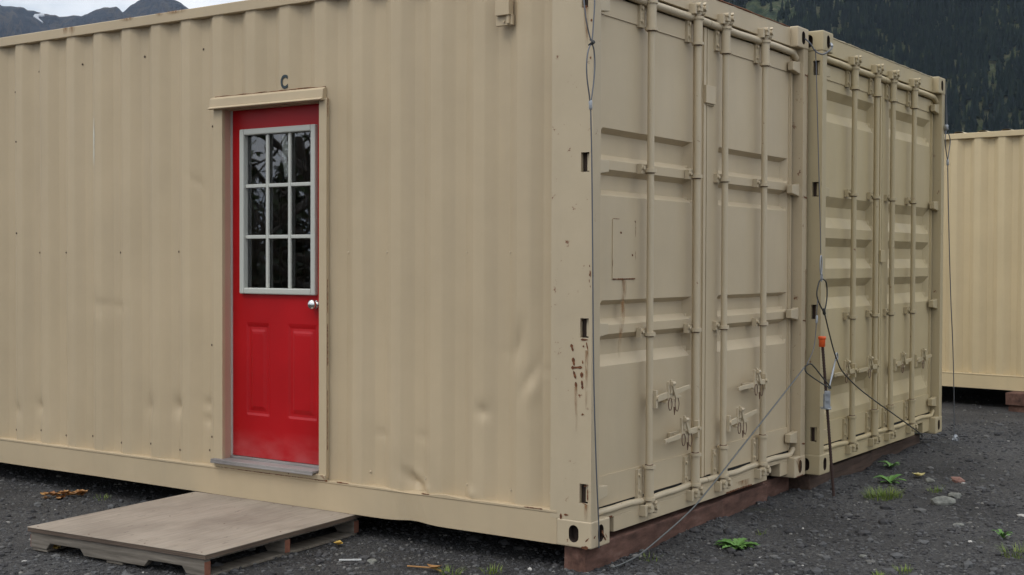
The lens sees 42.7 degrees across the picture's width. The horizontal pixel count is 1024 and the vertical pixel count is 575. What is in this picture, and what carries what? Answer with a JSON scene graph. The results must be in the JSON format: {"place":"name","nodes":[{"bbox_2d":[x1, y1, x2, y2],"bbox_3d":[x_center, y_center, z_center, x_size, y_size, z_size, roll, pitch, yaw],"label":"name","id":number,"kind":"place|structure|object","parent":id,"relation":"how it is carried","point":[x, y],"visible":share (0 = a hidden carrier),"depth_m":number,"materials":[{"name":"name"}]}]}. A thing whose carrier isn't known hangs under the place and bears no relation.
{"place":"outdoors","nodes":[
{"label":"outdoors","id":0,"kind":"place"},
{"bbox_2d":[0,0,187,37],"bbox_3d":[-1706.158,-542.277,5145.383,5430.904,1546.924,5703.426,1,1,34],"label":"mountain","id":1,"kind":"structure","parent":0,"point":[14,21],"depth_m":5202.35,"materials":[{"name":"grey stone"}]},
{"bbox_2d":[33,13,44,22],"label":"snow patch","id":2,"kind":"object","parent":1,"relation":"on","point":[35,16],"visible":1,"depth_m":4594.47,"materials":[{"name":"white snow"}]},
{"bbox_2d":[0,0,242,16],"label":"sky","id":3,"kind":"structure","parent":0,"point":[61,8],"materials":[{"name":"white"}]},
{"bbox_2d":[0,386,1023,574],"bbox_3d":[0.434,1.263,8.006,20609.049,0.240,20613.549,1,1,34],"label":"ground","id":4,"kind":"structure","parent":0,"point":[947,391],"depth_m":6.66,"materials":[{"name":"grey gravel"}]},
{"bbox_2d":[40,489,87,497],"bbox_3d":[-2.557,1.178,7.490,0.258,0.044,0.122,0,1,-28],"label":"leaf pile","id":5,"kind":"object","parent":4,"relation":"on","point":[81,492],"visible":1,"depth_m":7.49,"materials":[{"name":"brown plant"}]},
{"bbox_2d":[28,492,361,574],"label":"wooden pallet","id":6,"kind":"object","parent":4,"relation":"on","point":[193,533],"visible":0.99,"depth_m":6.07,"materials":[{"name":"brown wood"}]},
{"bbox_2d":[339,559,360,560],"bbox_3d":[-0.727,1.224,5.892,0.100,0.006,0.006,0,1,-4],"label":"plastic straw","id":7,"kind":"object","parent":4,"relation":"on","point":[348,559],"visible":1,"depth_m":5.89,"materials":[{"name":"grey plastic"}]},
{"bbox_2d":[367,558,376,562],"bbox_3d":[-0.628,1.230,5.885,0.047,0.021,0.063,0,1,-3],"label":"rock","id":8,"kind":"object","parent":4,"relation":"on","point":[371,560],"visible":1,"depth_m":5.87,"materials":[{"name":"grey stone"}]},
{"bbox_2d":[407,564,441,570],"bbox_3d":[-0.380,1.221,5.746,0.182,0.028,0.053,1,1,34],"label":"twig","id":9,"kind":"object","parent":4,"relation":"on","point":[435,567],"visible":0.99,"depth_m":5.74,"materials":[{"name":"brown wood"}]},
{"bbox_2d":[437,563,466,574],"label":"grass tuft","id":10,"kind":"object","parent":4,"relation":"on","point":[448,569],"visible":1,"depth_m":5.68,"materials":[{"name":"green plant"}]},
{"bbox_2d":[482,565,502,574],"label":"grass tuft","id":11,"kind":"object","parent":4,"relation":"on","point":[492,569],"visible":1,"depth_m":5.68,"materials":[{"name":"green plant"}]},
{"bbox_2d":[564,499,722,572],"bbox_3d":[0.664,1.269,6.306,0.122,0.299,1.390,1,1,34],"label":"support timber","id":12,"kind":"object","parent":4,"relation":"on","point":[627,541],"visible":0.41,"depth_m":6.12,"materials":[{"name":"brown wood"}]},
{"bbox_2d":[0,0,808,549],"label":"shipping container","id":13,"kind":"object","parent":12,"relation":"on","point":[376,302],"visible":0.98,"depth_m":6.55,"materials":[{"name":"beige metal"}]},
{"bbox_2d":[233,104,318,464],"bbox_3d":[-1.207,-0.013,6.769,0.674,1.830,0.092,1,1,34],"label":"entry door","id":14,"kind":"structure","parent":13,"relation":"in","point":[276,330],"depth_m":6.79,"materials":[{"name":"red paint"}]},
{"bbox_2d":[282,133,287,176],"bbox_3d":[-1.166,-0.699,6.749,0.048,0.258,0.002,1,1,34],"label":"hanging tag","id":15,"kind":"object","parent":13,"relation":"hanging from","point":[285,149],"visible":1,"depth_m":6.75,"materials":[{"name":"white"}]},
{"bbox_2d":[583,0,599,547],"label":"wire cable","id":16,"kind":"object","parent":13,"relation":"hanging from","point":[590,105],"visible":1,"depth_m":5.58,"materials":[{"name":"grey metal"}]},
{"bbox_2d":[599,0,711,515],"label":"cargo door","id":17,"kind":"structure","parent":13,"relation":"in","point":[624,45],"depth_m":6.17,"materials":[{"name":"beige paint"}]},
{"bbox_2d":[704,20,800,482],"bbox_3d":[1.314,-0.185,7.147,0.099,2.359,1.179,1,1,34],"label":"cargo door","id":18,"kind":"structure","parent":13,"relation":"in","point":[745,76],"depth_m":7.13,"materials":[{"name":"beige paint"}]},
{"bbox_2d":[815,49,820,253],"bbox_3d":[1.739,-0.772,7.456,0.069,1.161,0.012,-1,1,-36],"label":"wire cable","id":19,"kind":"object","parent":13,"relation":"hanging from","point":[818,151],"visible":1,"depth_m":7.46,"materials":[{"name":"grey metal"}]},
{"bbox_2d":[819,255,822,281],"bbox_3d":[1.768,-0.110,7.494,0.008,0.154,0.044,1,1,34],"label":"snap hook","id":20,"kind":"object","parent":19,"relation":"hanging from","point":[820,265],"visible":1,"depth_m":7.49,"materials":[{"name":"silver metal"}]},
{"bbox_2d":[639,552,658,561],"bbox_3d":[0.629,1.218,5.959,0.112,0.040,0.106,1,1,34],"label":"grass tuft","id":21,"kind":"object","parent":4,"relation":"on","point":[649,556],"visible":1,"depth_m":5.95,"materials":[{"name":"green plant"}]},
{"bbox_2d":[611,367,804,567],"bbox_3d":[1.038,0.837,6.533,0.019,0.762,1.985,1,1,37],"label":"wire cable","id":22,"kind":"object","parent":4,"relation":"on","point":[668,530],"visible":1,"depth_m":6.46,"materials":[{"name":"grey metal"}]},
{"bbox_2d":[717,537,759,548],"bbox_3d":[1.071,1.221,6.242,0.220,0.036,0.221,1,1,34],"label":"weed","id":23,"kind":"object","parent":4,"relation":"on","point":[740,543],"visible":1,"depth_m":6.24,"materials":[{"name":"green plant"}]},
{"bbox_2d":[712,483,766,516],"bbox_3d":[1.188,1.253,7.155,0.191,0.299,0.595,1,1,34],"label":"support timber","id":24,"kind":"object","parent":4,"relation":"on","point":[736,501],"visible":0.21,"depth_m":7.08,"materials":[{"name":"brown wood"}]},
{"bbox_2d":[759,476,788,496],"bbox_3d":[1.443,1.245,7.620,0.207,0.299,0.380,1,1,34],"label":"support timber","id":25,"kind":"object","parent":4,"relation":"on","point":[776,485],"visible":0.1,"depth_m":7.56,"materials":[{"name":"brown wood"}]},
{"bbox_2d":[818,336,834,495],"bbox_3d":[1.813,0.769,7.543,0.111,0.977,0.045,0,1,2],"label":"ground stake","id":26,"kind":"object","parent":4,"relation":"on","point":[822,341],"visible":0.94,"depth_m":7.54,"materials":[{"name":"brown metal"}]},
{"bbox_2d":[820,391,830,409],"bbox_3d":[1.807,0.645,7.545,0.061,0.105,0.112,0,1,14],"label":"cable clamp","id":27,"kind":"object","parent":26,"relation":"attached to","point":[826,400],"visible":1,"depth_m":7.51,"materials":[{"name":"silver metal"}]},
{"bbox_2d":[828,352,837,388],"bbox_3d":[1.873,0.484,7.653,0.016,0.201,0.255,1,1,25],"label":"turnbuckle","id":28,"kind":"object","parent":26,"relation":"attached to","point":[836,353],"visible":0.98,"depth_m":7.66,"materials":[{"name":"silver metal"}]},
{"bbox_2d":[789,451,872,489],"bbox_3d":[1.982,1.236,8.233,0.207,0.296,1.120,1,1,34],"label":"support timber","id":29,"kind":"object","parent":4,"relation":"on","point":[856,463],"visible":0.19,"depth_m":8.12,"materials":[{"name":"brown wood"}]},
{"bbox_2d":[772,30,944,474],"bbox_3d":[-0.005,-0.259,10.322,6.085,2.591,2.438,1,1,34],"label":"shipping container","id":30,"kind":"object","parent":29,"relation":"on","point":[881,144],"visible":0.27,"depth_m":8.47,"materials":[{"name":"beige metal"}]},
{"bbox_2d":[805,38,832,54],"bbox_3d":[1.792,-1.389,7.586,0.220,0.098,0.066,-1,1,-33],"label":"wire cable","id":31,"kind":"object","parent":30,"relation":"attached to","point":[831,45],"visible":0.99,"depth_m":7.55,"materials":[{"name":"grey metal"}]},
{"bbox_2d":[824,56,886,450],"bbox_3d":[2.103,-0.201,8.170,0.099,2.358,1.173,1,1,34],"label":"cargo door","id":32,"kind":"structure","parent":30,"relation":"in","point":[839,97],"depth_m":8.20,"materials":[{"name":"beige paint"}]},
{"bbox_2d":[816,279,922,436],"bbox_3d":[2.340,0.508,8.378,0.048,1.155,2.222,1,1,33],"label":"wire cable","id":33,"kind":"object","parent":30,"relation":"attached to","point":[824,311],"visible":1,"depth_m":7.65,"materials":[{"name":"grey metal"}]},
{"bbox_2d":[807,299,817,363],"bbox_3d":[1.697,0.242,7.399,0.016,0.377,0.154,1,1,34],"label":"wire cable","id":34,"kind":"object","parent":33,"relation":"hanging from","point":[816,319],"visible":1,"depth_m":7.44,"materials":[{"name":"grey metal"}]},
{"bbox_2d":[804,363,830,388],"bbox_3d":[1.727,0.501,7.386,0.222,0.154,0.026,-1,1,-34],"label":"wire cable","id":35,"kind":"object","parent":34,"relation":"hanging from","point":[828,386],"visible":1,"depth_m":7.38,"materials":[{"name":"grey metal"}]},
{"bbox_2d":[879,77,938,432],"bbox_3d":[2.767,-0.218,9.144,0.099,2.359,1.179,1,1,34],"label":"cargo door","id":36,"kind":"structure","parent":30,"relation":"in","point":[903,136],"depth_m":9.18,"materials":[{"name":"beige paint"}]},
{"bbox_2d":[944,83,954,436],"bbox_3d":[3.245,-0.168,9.712,0.031,2.650,0.315,1,1,34],"label":"wire cable","id":37,"kind":"object","parent":30,"relation":"hanging from","point":[946,128],"visible":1,"depth_m":9.67,"materials":[{"name":"grey metal"}]},
{"bbox_2d":[861,484,909,500],"bbox_3d":[2.130,1.175,7.512,0.274,0.071,0.372,1,1,34],"label":"grass tuft","id":38,"kind":"object","parent":4,"relation":"on","point":[880,493],"visible":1,"depth_m":7.53,"materials":[{"name":"green plant"}]},
{"bbox_2d":[879,461,899,466],"bbox_3d":[2.462,1.155,8.547,0.150,0.039,0.146,1,1,34],"label":"weed","id":39,"kind":"object","parent":4,"relation":"on","point":[890,464],"visible":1,"depth_m":8.55,"materials":[{"name":"green plant"}]},
{"bbox_2d":[873,474,905,483],"bbox_3d":[2.319,1.171,8.028,0.198,0.046,0.160,1,1,23],"label":"weed","id":40,"kind":"object","parent":4,"relation":"on","point":[891,478],"visible":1,"depth_m":8.04,"materials":[{"name":"green plant"}]},
{"bbox_2d":[870,433,919,462],"bbox_3d":[2.588,1.219,9.157,0.206,0.296,1.070,1,1,34],"label":"support timber","id":41,"kind":"object","parent":4,"relation":"on","point":[898,446],"visible":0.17,"depth_m":9.08,"materials":[{"name":"brown wood"}]},
{"bbox_2d":[892,564,911,573],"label":"grass tuft","id":42,"kind":"object","parent":4,"relation":"on","point":[905,569],"visible":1,"depth_m":5.76,"materials":[{"name":"green plant"}]},
{"bbox_2d":[925,478,934,482],"bbox_3d":[2.597,1.202,8.141,0.063,0.036,0.084,1,1,34],"label":"rock","id":43,"kind":"object","parent":4,"relation":"on","point":[929,480],"visible":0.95,"depth_m":8.12,"materials":[{"name":"grey stone"}]},
{"bbox_2d":[926,485,942,492],"bbox_3d":[2.502,1.182,7.729,0.148,0.049,0.111,0,1,-19],"label":"grass tuft","id":44,"kind":"object","parent":4,"relation":"on","point":[938,490],"visible":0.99,"depth_m":7.72,"materials":[{"name":"green plant"}]},
{"bbox_2d":[931,496,955,504],"bbox_3d":[2.413,1.202,7.345,0.143,0.063,0.072,0,1,-11],"label":"rock","id":45,"kind":"object","parent":4,"relation":"on","point":[942,500],"visible":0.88,"depth_m":7.32,"materials":[{"name":"grey stone"}]},
{"bbox_2d":[948,492,960,498],"bbox_3d":[2.545,1.200,7.537,0.072,0.040,0.092,1,1,34],"label":"rock","id":46,"kind":"object","parent":4,"relation":"on","point":[954,495],"visible":0.89,"depth_m":7.51,"materials":[{"name":"grey stone"}]},
{"bbox_2d":[952,435,958,440],"bbox_3d":[3.333,1.147,9.858,0.051,0.076,0.110,1,1,34],"label":"ground anchor","id":47,"kind":"object","parent":4,"relation":"on","point":[955,438],"visible":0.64,"depth_m":9.83,"materials":[{"name":"silver metal"}]},
{"bbox_2d":[951,477,964,482],"bbox_3d":[2.757,1.197,8.105,0.082,0.051,0.072,0,1,-30],"label":"brick piece","id":48,"kind":"object","parent":4,"relation":"on","point":[957,479],"visible":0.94,"depth_m":8.08,"materials":[{"name":"brick"}]},
{"bbox_2d":[991,529,1012,537],"bbox_3d":[2.413,1.209,6.423,0.100,0.039,0.108,0,1,-22],"label":"weed","id":49,"kind":"object","parent":4,"relation":"on","point":[1001,533],"visible":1,"depth_m":6.42,"materials":[{"name":"green plant"}]},
{"bbox_2d":[993,542,1023,558],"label":"grass tuft","id":50,"kind":"object","parent":4,"relation":"on","point":[1008,556],"visible":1,"depth_m":6.06,"materials":[{"name":"green plant"}]},
{"bbox_2d":[1008,405,1023,412],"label":"support timber","id":51,"kind":"object","parent":4,"relation":"on","point":[1013,408],"visible":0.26,"depth_m":12.81,"materials":[{"name":"brown wood"}]},
{"bbox_2d":[1006,391,1023,405],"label":"support timber","id":52,"kind":"object","parent":51,"relation":"on","point":[1015,398],"visible":0.85,"depth_m":12.80,"materials":[{"name":"brown wood"}]},
{"bbox_2d":[942,129,1023,390],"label":"shipping container","id":53,"kind":"object","parent":52,"relation":"on","point":[986,195],"visible":0.34,"depth_m":13.23,"materials":[{"name":"beige metal"}]},
{"bbox_2d":[729,0,1023,131],"bbox_3d":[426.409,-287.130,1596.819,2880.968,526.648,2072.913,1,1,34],"label":"hillside","id":54,"kind":"structure","parent":0,"point":[755,6],"depth_m":1144.35,"materials":[{"name":"green plant"}]},
{"bbox_2d":[723,0,1023,133],"bbox_3d":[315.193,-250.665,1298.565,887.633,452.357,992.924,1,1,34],"label":"forest","id":55,"kind":"object","parent":54,"relation":"on","point":[895,19],"visible":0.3,"depth_m":1118.28,"materials":[{"name":"green plant"}]}
]}

